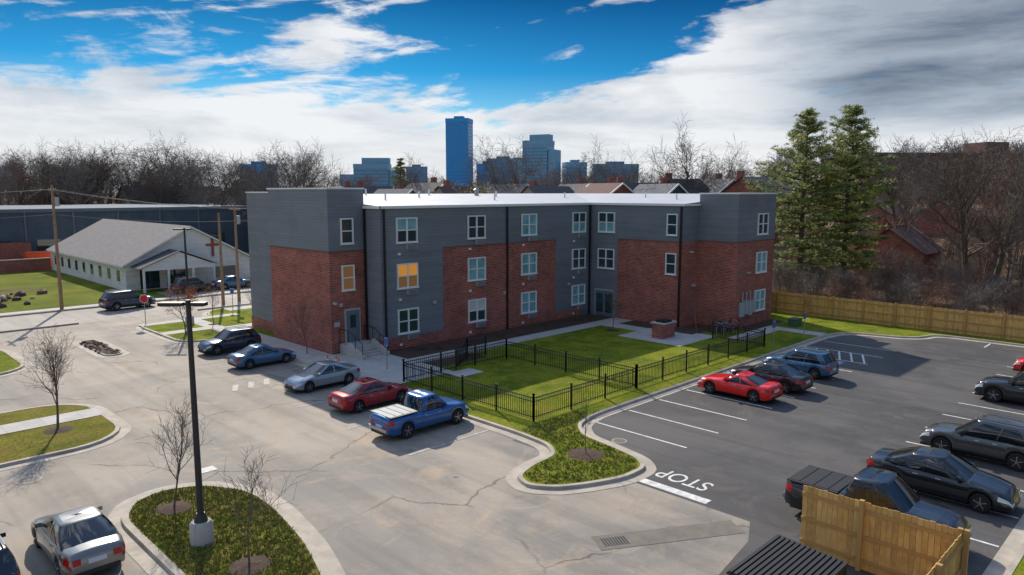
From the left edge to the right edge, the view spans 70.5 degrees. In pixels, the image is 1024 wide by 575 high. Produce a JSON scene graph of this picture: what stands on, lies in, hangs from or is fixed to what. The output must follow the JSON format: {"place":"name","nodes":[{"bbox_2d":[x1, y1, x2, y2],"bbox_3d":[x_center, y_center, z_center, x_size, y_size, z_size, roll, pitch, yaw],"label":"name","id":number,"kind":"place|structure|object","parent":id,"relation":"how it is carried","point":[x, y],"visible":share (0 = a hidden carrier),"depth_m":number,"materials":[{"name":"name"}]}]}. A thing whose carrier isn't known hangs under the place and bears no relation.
{"place":"outdoors","nodes":[
{"label":"outdoors","id":0,"kind":"place"},
{"bbox_2d":[0,291,250,332],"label":"street","id":1,"kind":"structure","parent":0,"point":[29,321],"depth_m":62.97,"materials":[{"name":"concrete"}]},
{"bbox_2d":[98,288,155,310],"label":"parked suv","id":2,"kind":"object","parent":1,"relation":"on","point":[116,300],"visible":0.85,"depth_m":65.13,"materials":[{"name":"blue paint"}]},
{"bbox_2d":[217,213,224,304],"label":"utility pole","id":3,"kind":"object","parent":1,"relation":"on","point":[221,270],"visible":1,"depth_m":67.96,"materials":[{"name":"brown wood"}]},
{"bbox_2d":[229,204,240,300],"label":"utility pole","id":4,"kind":"object","parent":1,"relation":"on","point":[236,220],"visible":1,"depth_m":69.92,"materials":[{"name":"brown wood"}]},
{"bbox_2d":[0,289,250,315],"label":"street pavement","id":5,"kind":"structure","parent":0,"point":[40,310],"depth_m":66.72,"materials":[{"name":"concrete"}]},
{"bbox_2d":[46,219,249,292],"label":"church","id":6,"kind":"structure","parent":0,"point":[129,255],"depth_m":83.17,"materials":[{"name":"white"}]},
{"bbox_2d":[155,286,250,295],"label":"church forecourt","id":7,"kind":"structure","parent":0,"point":[217,289],"depth_m":77.43,"materials":[{"name":"concrete"}]},
{"bbox_2d":[170,276,213,292],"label":"parked suv","id":8,"kind":"object","parent":7,"relation":"on","point":[197,283],"visible":0.7,"depth_m":76.07,"materials":[{"name":"black paint"}]},
{"bbox_2d":[211,275,250,288],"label":"parked car","id":9,"kind":"object","parent":7,"relation":"on","point":[230,280],"visible":0.59,"depth_m":79.36,"materials":[{"name":"blue paint"}]},
{"bbox_2d":[0,308,749,574],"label":"car park pavement","id":10,"kind":"structure","parent":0,"point":[367,501],"depth_m":27.09,"materials":[{"name":"grey concrete"}]},
{"bbox_2d":[0,532,20,574],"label":"parked suv","id":11,"kind":"object","parent":10,"relation":"on","point":[9,565],"visible":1,"depth_m":18.51,"materials":[{"name":"blue paint"}]},
{"bbox_2d":[0,350,32,376],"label":"planted island","id":12,"kind":"structure","parent":10,"relation":"on","point":[9,359],"depth_m":44.72,"materials":[{"name":"concrete"}]},
{"bbox_2d":[0,403,130,470],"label":"planted island","id":13,"kind":"structure","parent":10,"relation":"on","point":[29,446],"depth_m":31.43,"materials":[{"name":"plant"}]},
{"bbox_2d":[12,322,82,427],"bbox_3d":[-20.809,3.929,31.907,3.614,4.983,2.656,2,8,15],"label":"bare tree","id":14,"kind":"object","parent":13,"relation":"on","point":[54,380],"visible":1,"depth_m":31.74,"materials":[{"name":"brown plant"}]},
{"bbox_2d":[0,407,103,434],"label":"island footpath","id":15,"kind":"structure","parent":13,"relation":"on","point":[42,421],"depth_m":33.42,"materials":[{"name":"concrete"}]},
{"bbox_2d":[30,505,125,574],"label":"parked car","id":16,"kind":"object","parent":10,"relation":"on","point":[84,540],"visible":1,"depth_m":20.25,"materials":[{"name":"grey paint"}]},
{"bbox_2d":[80,340,120,354],"bbox_3d":[-28.000,4.040,49.325,1.385,0.224,5.988,-7,11,-45],"label":"rock divider","id":17,"kind":"object","parent":10,"relation":"on","point":[94,344],"visible":1,"depth_m":48.97,"materials":[{"name":"brown"}]},
{"bbox_2d":[72,340,129,357],"bbox_3d":[-28.072,4.103,49.402,2.000,0.100,7.300,-7,11,-45],"label":"rock divider kerb","id":18,"kind":"object","parent":10,"relation":"on","point":[122,352],"visible":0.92,"depth_m":48.66,"materials":[{"name":"concrete"}]},
{"bbox_2d":[107,481,345,574],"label":"planted island","id":19,"kind":"structure","parent":10,"relation":"on","point":[145,554],"depth_m":22.22,"materials":[{"name":"plant"}]},
{"bbox_2d":[132,395,214,505],"bbox_3d":[-11.288,5.452,23.820,2.398,4.081,2.395,-7,11,-45],"label":"bare tree","id":20,"kind":"object","parent":19,"relation":"on","point":[182,436],"visible":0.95,"depth_m":24.13,"materials":[{"name":"brown plant"}]},
{"bbox_2d":[157,299,213,547],"bbox_3d":[-9.484,4.022,21.360,1.340,7.400,0.672,0,8,0],"label":"street lamp","id":21,"kind":"object","parent":19,"relation":"on","point":[201,529],"visible":1,"depth_m":21.41,"materials":[{"name":"concrete"},{"name":"black metal"}]},
{"bbox_2d":[129,484,321,574],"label":"grass tufts","id":22,"kind":"object","parent":19,"relation":"on","point":[141,522],"visible":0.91,"depth_m":22.41,"materials":[{"name":"green plant"}]},
{"bbox_2d":[215,444,312,562],"bbox_3d":[-7.000,6.123,20.650,2.688,3.579,1.753,-4,8,-26],"label":"bare tree","id":23,"kind":"object","parent":19,"relation":"on","point":[253,507],"visible":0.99,"depth_m":20.47,"materials":[{"name":"brown plant"}]},
{"bbox_2d":[197,325,261,354],"bbox_3d":[-18.879,3.486,48.466,3.846,1.523,1.747,-7,11,-45],"label":"parked suv","id":24,"kind":"object","parent":10,"relation":"on","point":[228,338],"visible":0.96,"depth_m":47.96,"materials":[{"name":"black paint"}]},
{"bbox_2d":[227,343,296,368],"bbox_3d":[-15.416,4.104,44.765,3.926,1.270,1.689,-7,11,-45],"label":"parked car","id":25,"kind":"object","parent":10,"relation":"on","point":[249,356],"visible":1,"depth_m":43.99,"materials":[{"name":"blue paint"}]},
{"bbox_2d":[283,360,359,392],"bbox_3d":[-10.393,4.747,39.788,4.022,1.301,1.730,-7,11,-45],"label":"parked car","id":26,"kind":"object","parent":10,"relation":"on","point":[318,374],"visible":0.99,"depth_m":39.23,"materials":[{"name":"grey paint"}]},
{"bbox_2d":[164,349,487,454],"bbox_3d":[-18.279,6.014,35.212,20.400,0.001,28.400,-7,11,-45],"label":"worn painted marking","id":27,"kind":"object","parent":10,"relation":"on","point":[250,385],"visible":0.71,"depth_m":39.48,"materials":[{"name":"paint"}]},
{"bbox_2d":[339,325,389,359],"bbox_3d":[-9.592,3.579,46.990,2.150,1.772,2.780,-7,11,-45],"label":"entry stair","id":28,"kind":"object","parent":10,"relation":"on","point":[362,349],"visible":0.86,"depth_m":46.90,"materials":[{"name":"concrete"}]},
{"bbox_2d":[328,377,411,412],"bbox_3d":[-7.037,5.192,36.243,4.166,1.348,1.792,-7,11,-45],"label":"parked car","id":29,"kind":"object","parent":10,"relation":"on","point":[357,395],"visible":0.98,"depth_m":35.36,"materials":[{"name":"red paint"}]},
{"bbox_2d":[368,389,468,438],"bbox_3d":[-4.131,5.514,32.654,4.681,1.650,1.831,-7,11,-45],"label":"pickup truck","id":30,"kind":"object","parent":10,"relation":"on","point":[416,409],"visible":1,"depth_m":31.92,"materials":[{"name":"blue paint"}]},
{"bbox_2d":[246,189,776,354],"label":"walls","id":31,"kind":"structure","parent":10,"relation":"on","point":[281,279],"depth_m":54.62,"materials":[{"name":"grey"}]},
{"bbox_2d":[245,188,777,252],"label":"roof and trim","id":32,"kind":"structure","parent":31,"relation":"attached to","point":[401,201],"depth_m":58.34,"materials":[{"name":"white paint"}]},
{"bbox_2d":[363,205,682,339],"bbox_3d":[0.350,-1.448,54.950,24.013,9.350,8.192,-3,8,-22],"label":"downspout","id":33,"kind":"object","parent":31,"relation":"attached to","point":[385,276],"visible":0.84,"depth_m":54.48,"materials":[{"name":"black metal"}]},
{"bbox_2d":[333,251,755,342],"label":"doors and fittings","id":34,"kind":"structure","parent":31,"relation":"attached to","point":[352,317],"depth_m":56.07,"materials":[{"name":"grey"}]},
{"bbox_2d":[340,212,768,345],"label":"windows","id":35,"kind":"structure","parent":31,"relation":"attached to","point":[407,273],"depth_m":55.54,"materials":[{"name":"white paint"}]},
{"bbox_2d":[591,520,745,549],"bbox_3d":[4.879,7.689,22.559,4.802,0.005,0.900,-2,8,-14],"label":"drain trench patch","id":36,"kind":"object","parent":10,"relation":"on","point":[659,535],"visible":1,"depth_m":22.57,"materials":[{"name":"concrete"}]},
{"bbox_2d":[138,305,825,383],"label":"footpath","id":37,"kind":"structure","parent":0,"point":[375,367],"depth_m":50.40,"materials":[{"name":"concrete"}]},
{"bbox_2d":[650,318,676,338],"bbox_3d":[10.995,2.958,52.639,1.800,1.280,1.100,-7,11,-45],"label":"brick barbecue","id":38,"kind":"object","parent":37,"relation":"on","point":[663,328],"visible":1,"depth_m":52.21,"materials":[{"name":"brick"}]},
{"bbox_2d":[0,193,1023,334],"bbox_3d":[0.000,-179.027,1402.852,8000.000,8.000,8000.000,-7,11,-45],"label":"ground","id":39,"kind":"structure","parent":0,"point":[77,291],"depth_m":77.77,"materials":[{"name":"green plant"}]},
{"bbox_2d":[0,289,47,307],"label":"rubble pile","id":40,"kind":"object","parent":39,"relation":"on","point":[18,295],"visible":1,"depth_m":71.89,"materials":[{"name":"brown"}]},
{"bbox_2d":[0,257,50,273],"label":"brick boundary wall","id":41,"kind":"structure","parent":39,"relation":"on","point":[24,265],"depth_m":96.37,"materials":[{"name":"brick"}]},
{"bbox_2d":[23,251,51,266],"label":"shipping container","id":42,"kind":"object","parent":39,"relation":"on","point":[37,254],"visible":0.19,"depth_m":100.34,"materials":[{"name":"orange"}]},
{"bbox_2d":[10,184,72,204],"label":"clapboard house","id":43,"kind":"structure","parent":39,"relation":"on","point":[61,203],"depth_m":160.13,"materials":[{"name":"red brick"}]},
{"bbox_2d":[48,185,63,309],"bbox_3d":[-40.405,-3.511,64.628,0.622,11.200,2.400,-7,11,-45],"label":"utility pole","id":44,"kind":"object","parent":39,"relation":"on","point":[55,201],"visible":0.89,"depth_m":64.42,"materials":[{"name":"brown wood"}]},
{"bbox_2d":[0,189,435,221],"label":"overhead wires","id":45,"kind":"object","parent":44,"relation":"attached to","point":[123,199],"visible":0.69,"depth_m":65.79,"materials":[{"name":"black metal"}]},
{"bbox_2d":[0,204,248,259],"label":"warehouse building","id":46,"kind":"structure","parent":39,"relation":"on","point":[20,233],"depth_m":112.05,"materials":[{"name":"dark blue-grey metal siding"},{"name":"white metal"}]},
{"bbox_2d":[115,182,175,203],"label":"clapboard house","id":47,"kind":"structure","parent":39,"relation":"on","point":[126,193],"depth_m":162.78,"materials":[{"name":"white"}]},
{"bbox_2d":[343,181,393,193],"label":"clapboard house","id":48,"kind":"structure","parent":39,"relation":"on","point":[368,188],"depth_m":126.48,"materials":[{"name":"white"}]},
{"bbox_2d":[340,158,399,187],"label":"office tower","id":49,"kind":"structure","parent":39,"relation":"on","point":[374,167],"depth_m":830.69,"materials":[{"name":"blue"}]},
{"bbox_2d":[373,183,417,193],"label":"brick house","id":50,"kind":"structure","parent":39,"relation":"on","point":[399,190],"depth_m":120.56,"materials":[{"name":"stone"}]},
{"bbox_2d":[387,158,412,188],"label":"pine tree","id":51,"kind":"object","parent":39,"relation":"on","point":[399,164],"visible":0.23,"depth_m":147.60,"materials":[{"name":"green plant"}]},
{"bbox_2d":[406,164,427,182],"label":"office tower","id":52,"kind":"structure","parent":39,"relation":"on","point":[425,169],"depth_m":979.34,"materials":[{"name":"blue"}]},
{"bbox_2d":[404,177,442,193],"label":"brick house","id":53,"kind":"structure","parent":39,"relation":"on","point":[423,188],"depth_m":125.76,"materials":[{"name":"white paint"}]},
{"bbox_2d":[445,116,472,185],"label":"office tower","id":54,"kind":"structure","parent":39,"relation":"on","point":[459,132],"depth_m":875.48,"materials":[{"name":"blue glass"}]},
{"bbox_2d":[432,180,488,193],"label":"clapboard house","id":55,"kind":"structure","parent":39,"relation":"on","point":[446,188],"depth_m":117.27,"materials":[{"name":"beige paint"}]},
{"bbox_2d":[452,176,507,193],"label":"evergreen magnolia","id":56,"kind":"object","parent":39,"relation":"on","point":[480,188],"visible":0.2,"depth_m":86.78,"materials":[{"name":"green plant"}]},
{"bbox_2d":[486,156,513,184],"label":"office tower","id":57,"kind":"structure","parent":39,"relation":"on","point":[498,162],"depth_m":957.70,"materials":[{"name":"blue"}]},
{"bbox_2d":[487,178,529,193],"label":"brick house","id":58,"kind":"structure","parent":39,"relation":"on","point":[514,189],"depth_m":120.04,"materials":[{"name":"white paint"}]},
{"bbox_2d":[0,115,1023,227],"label":"distant treeline","id":59,"kind":"object","parent":39,"relation":"on","point":[98,179],"visible":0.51,"depth_m":147.70,"materials":[{"name":"brown plant"}]},
{"bbox_2d":[514,134,560,185],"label":"office tower","id":60,"kind":"structure","parent":39,"relation":"on","point":[543,144],"depth_m":874.91,"materials":[{"name":"blue glass"}]},
{"bbox_2d":[520,180,574,193],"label":"clapboard house","id":61,"kind":"structure","parent":39,"relation":"on","point":[533,187],"depth_m":112.20,"materials":[{"name":"beige paint"}]},
{"bbox_2d":[562,160,586,180],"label":"office tower","id":62,"kind":"structure","parent":39,"relation":"on","point":[570,163],"depth_m":879.04,"materials":[{"name":"blue"}]},
{"bbox_2d":[574,177,635,193],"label":"brick house","id":63,"kind":"structure","parent":39,"relation":"on","point":[610,186],"depth_m":109.09,"materials":[{"name":"brown paint"}]},
{"bbox_2d":[591,161,638,181],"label":"office tower","id":64,"kind":"structure","parent":39,"relation":"on","point":[628,167],"depth_m":829.60,"materials":[{"name":"blue"}]},
{"bbox_2d":[599,177,659,189],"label":"brick house","id":65,"kind":"structure","parent":39,"relation":"on","point":[632,185],"depth_m":118.59,"materials":[{"name":"white paint"}]},
{"bbox_2d":[633,178,688,193],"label":"clapboard house","id":66,"kind":"structure","parent":39,"relation":"on","point":[664,187],"depth_m":107.26,"materials":[{"name":"stone"}]},
{"bbox_2d":[665,173,708,193],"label":"brick house","id":67,"kind":"structure","parent":39,"relation":"on","point":[695,190],"depth_m":113.81,"materials":[{"name":"white paint"}]},
{"bbox_2d":[704,174,736,192],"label":"clapboard house","id":68,"kind":"structure","parent":39,"relation":"on","point":[726,183],"depth_m":115.11,"materials":[{"name":"beige paint"}]},
{"bbox_2d":[720,171,796,250],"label":"brick house","id":69,"kind":"structure","parent":39,"relation":"on","point":[737,186],"depth_m":110.45,"materials":[{"name":"brick"}]},
{"bbox_2d":[742,107,866,292],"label":"pine tree","id":70,"kind":"object","parent":39,"relation":"on","point":[801,181],"visible":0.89,"depth_m":72.73,"materials":[{"name":"green plant"}]},
{"bbox_2d":[792,103,901,278],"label":"pine tree","id":71,"kind":"object","parent":39,"relation":"on","point":[866,198],"visible":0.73,"depth_m":72.50,"materials":[{"name":"green plant"}]},
{"bbox_2d":[832,199,912,240],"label":"brick house","id":72,"kind":"structure","parent":39,"relation":"on","point":[882,214],"depth_m":108.05,"materials":[{"name":"brick"}]},
{"bbox_2d":[772,227,1023,338],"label":"underbrush","id":73,"kind":"object","parent":39,"relation":"on","point":[903,284],"visible":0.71,"depth_m":65.28,"materials":[{"name":"brown plant"}]},
{"bbox_2d":[853,219,943,276],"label":"brick house","id":74,"kind":"structure","parent":39,"relation":"on","point":[904,245],"depth_m":81.65,"materials":[{"name":"red brick"}]},
{"bbox_2d":[804,124,1023,304],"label":"woodland trees","id":75,"kind":"object","parent":39,"relation":"on","point":[1005,204],"visible":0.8,"depth_m":68.81,"materials":[{"name":"brown plant"}]},
{"bbox_2d":[819,142,1023,203],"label":"hillside block","id":76,"kind":"structure","parent":39,"relation":"on","point":[935,156],"depth_m":135.83,"materials":[{"name":"brown brick"}]},
{"bbox_2d":[908,194,990,235],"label":"brick house","id":77,"kind":"structure","parent":39,"relation":"on","point":[930,224],"depth_m":101.46,"materials":[{"name":"brick"}]},
{"bbox_2d":[0,0,1023,192],"label":"sky","id":78,"kind":"structure","parent":0,"point":[364,78],"materials":[{"name":"blue"}]},
{"bbox_2d":[135,305,1023,494],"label":"courtyard lawn","id":79,"kind":"structure","parent":0,"point":[522,377],"depth_m":42.13,"materials":[{"name":"plant"}]},
{"bbox_2d":[173,228,193,324],"bbox_3d":[-25.747,-0.859,57.091,1.340,7.700,0.672,0,8,0],"label":"street lamp","id":80,"kind":"object","parent":79,"relation":"on","point":[186,265],"visible":0.62,"depth_m":56.85,"materials":[{"name":"grey"}]},
{"bbox_2d":[159,277,208,333],"bbox_3d":[-24.316,1.299,53.406,3.114,4.419,3.721,2,8,17],"label":"russet tree","id":81,"kind":"object","parent":79,"relation":"on","point":[187,294],"visible":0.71,"depth_m":53.27,"materials":[{"name":"brown plant"}]},
{"bbox_2d":[203,277,220,322],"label":"bare tree","id":82,"kind":"object","parent":79,"relation":"on","point":[212,297],"visible":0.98,"depth_m":57.51,"materials":[{"name":"brown plant"}]},
{"bbox_2d":[283,292,320,353],"bbox_3d":[-13.671,2.255,46.434,2.588,4.476,2.416,-7,11,-45],"label":"bare tree","id":83,"kind":"object","parent":79,"relation":"on","point":[297,319],"visible":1,"depth_m":46.41,"materials":[{"name":"brown plant"}]},
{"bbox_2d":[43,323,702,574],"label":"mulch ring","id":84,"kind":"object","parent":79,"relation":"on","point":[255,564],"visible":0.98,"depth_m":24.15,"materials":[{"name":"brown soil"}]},
{"bbox_2d":[455,335,486,369],"bbox_3d":[-2.780,4.023,44.980,0.717,1.420,4.215,3,8,23],"label":"iron fence","id":85,"kind":"object","parent":79,"relation":"on","point":[465,345],"visible":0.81,"depth_m":45.48,"materials":[{"name":"black metal"}]},
{"bbox_2d":[402,338,637,421],"bbox_3d":[0.318,4.743,39.537,8.100,1.420,10.000,-7,11,-45],"label":"iron fence","id":86,"kind":"object","parent":79,"relation":"on","point":[533,401],"visible":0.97,"depth_m":38.69,"materials":[{"name":"black metal"}]},
{"bbox_2d":[522,410,636,483],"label":"grass tufts","id":87,"kind":"object","parent":79,"relation":"on","point":[579,470],"visible":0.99,"depth_m":28.61,"materials":[{"name":"green plant"}]},
{"bbox_2d":[561,384,599,452],"bbox_3d":[2.799,5.252,29.128,1.344,3.077,1.612,-7,11,-45],"label":"bare tree","id":88,"kind":"object","parent":79,"relation":"on","point":[585,412],"visible":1,"depth_m":29.03,"materials":[{"name":"brown plant"}]},
{"bbox_2d":[390,314,781,366],"bbox_3d":[6.901,3.491,53.416,30.000,0.001,13.480,-7,11,-45],"label":"mulch bed","id":89,"kind":"object","parent":79,"relation":"on","point":[410,352],"visible":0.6,"depth_m":54.31,"materials":[{"name":"brown soil"}]},
{"bbox_2d":[416,313,596,350],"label":"foundation shrubs","id":90,"kind":"object","parent":89,"relation":"on","point":[498,333],"visible":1,"depth_m":53.22,"materials":[{"name":"brown plant"}]},
{"bbox_2d":[680,290,704,331],"bbox_3d":[13.752,1.571,54.678,2.313,3.684,2.229,-7,11,-45],"label":"bare tree","id":91,"kind":"object","parent":89,"relation":"on","point":[695,308],"visible":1,"depth_m":54.53,"materials":[{"name":"brown plant"}]},
{"bbox_2d":[605,289,630,329],"bbox_3d":[7.952,1.648,54.843,1.656,3.481,2.401,-5,9,-33],"label":"bare tree","id":92,"kind":"object","parent":79,"relation":"on","point":[614,304],"visible":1,"depth_m":54.86,"materials":[{"name":"brown plant"}]},
{"bbox_2d":[637,321,765,387],"bbox_3d":[10.571,3.954,45.495,14.900,1.420,4.000,-7,11,-45],"label":"iron fence","id":93,"kind":"object","parent":79,"relation":"on","point":[751,337],"visible":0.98,"depth_m":44.32,"materials":[{"name":"black metal"}]},
{"bbox_2d":[787,317,802,326],"bbox_3d":[22.274,2.725,57.066,1.100,0.620,0.800,-7,11,-45],"label":"utility cabinet","id":94,"kind":"object","parent":79,"relation":"on","point":[794,321],"visible":0.93,"depth_m":56.78,"materials":[{"name":"green"}]},
{"bbox_2d":[771,291,1023,340],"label":"timber fence","id":95,"kind":"object","parent":79,"relation":"on","point":[784,302],"visible":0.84,"depth_m":56.46,"materials":[{"name":"brown wood"}]},
{"bbox_2d":[512,335,1023,574],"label":"asphalt car park","id":96,"kind":"structure","parent":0,"point":[897,396],"depth_m":32.81,"materials":[{"name":"grey asphalt"}]},
{"bbox_2d":[194,341,1023,546],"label":"painted marking","id":97,"kind":"object","parent":96,"relation":"on","point":[645,481],"visible":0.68,"depth_m":27.94,"materials":[{"name":"white paint"}]},
{"bbox_2d":[655,471,713,489],"bbox_3d":[6.355,7.120,26.845,2.120,0.001,0.852,7,11,45],"label":"stop road lettering","id":98,"kind":"object","parent":96,"relation":"on","point":[685,479],"visible":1,"depth_m":26.77},
{"bbox_2d":[697,371,782,402],"bbox_3d":[11.881,5.012,37.895,4.127,1.272,1.848,7,11,45],"label":"parked car","id":99,"kind":"object","parent":96,"relation":"on","point":[753,387],"visible":1,"depth_m":37.08,"materials":[{"name":"red paint"}]},
{"bbox_2d":[727,360,812,393],"bbox_3d":[14.073,4.719,39.639,4.310,1.394,1.854,7,11,45],"label":"parked car","id":100,"kind":"object","parent":96,"relation":"on","point":[789,377],"visible":0.73,"depth_m":38.56,"materials":[{"name":"black paint"}]},
{"bbox_2d":[727,534,847,574],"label":"dumpster","id":101,"kind":"object","parent":96,"relation":"on","point":[777,554],"visible":1,"depth_m":18.28,"materials":[{"name":"grey metal"}]},
{"bbox_2d":[763,346,838,378],"bbox_3d":[16.901,4.266,42.433,3.940,1.560,1.789,7,11,45],"label":"parked suv","id":102,"kind":"object","parent":96,"relation":"on","point":[816,363],"visible":0.8,"depth_m":41.39,"materials":[{"name":"blue paint"}]},
{"bbox_2d":[782,465,971,553],"bbox_3d":[11.351,6.726,22.822,5.182,1.827,2.027,7,11,45],"label":"pickup truck","id":103,"kind":"object","parent":96,"relation":"on","point":[890,490],"visible":0.53,"depth_m":22.30,"materials":[{"name":"black paint"}]},
{"bbox_2d":[799,485,963,574],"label":"dumpster enclosure","id":104,"kind":"object","parent":96,"relation":"on","point":[831,524],"visible":0.81,"depth_m":20.18,"materials":[{"name":"brown wood"}]},
{"bbox_2d":[866,446,1021,512],"bbox_3d":[15.131,6.545,25.547,4.549,1.472,1.957,7,11,45],"label":"parked car","id":105,"kind":"object","parent":96,"relation":"on","point":[942,472],"visible":0.86,"depth_m":24.89,"materials":[{"name":"black paint"}]},
{"bbox_2d":[926,529,970,574],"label":"dumpster enclosure","id":106,"kind":"object","parent":96,"relation":"on","point":[949,562],"visible":1,"depth_m":18.13,"materials":[{"name":"brown"}]},
{"bbox_2d":[920,412,1023,470],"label":"parked suv","id":107,"kind":"object","parent":96,"relation":"on","point":[996,437],"visible":0.98,"depth_m":28.46,"materials":[{"name":"grey paint"}]},
{"bbox_2d":[974,371,1023,402],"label":"parked car","id":108,"kind":"object","parent":96,"relation":"on","point":[994,388],"visible":1,"depth_m":36.51,"materials":[{"name":"black paint"}]},
{"bbox_2d":[982,514,1023,574],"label":"kerb","id":109,"kind":"object","parent":96,"relation":"on","point":[1008,558],"depth_m":21.09,"materials":[{"name":"concrete"}]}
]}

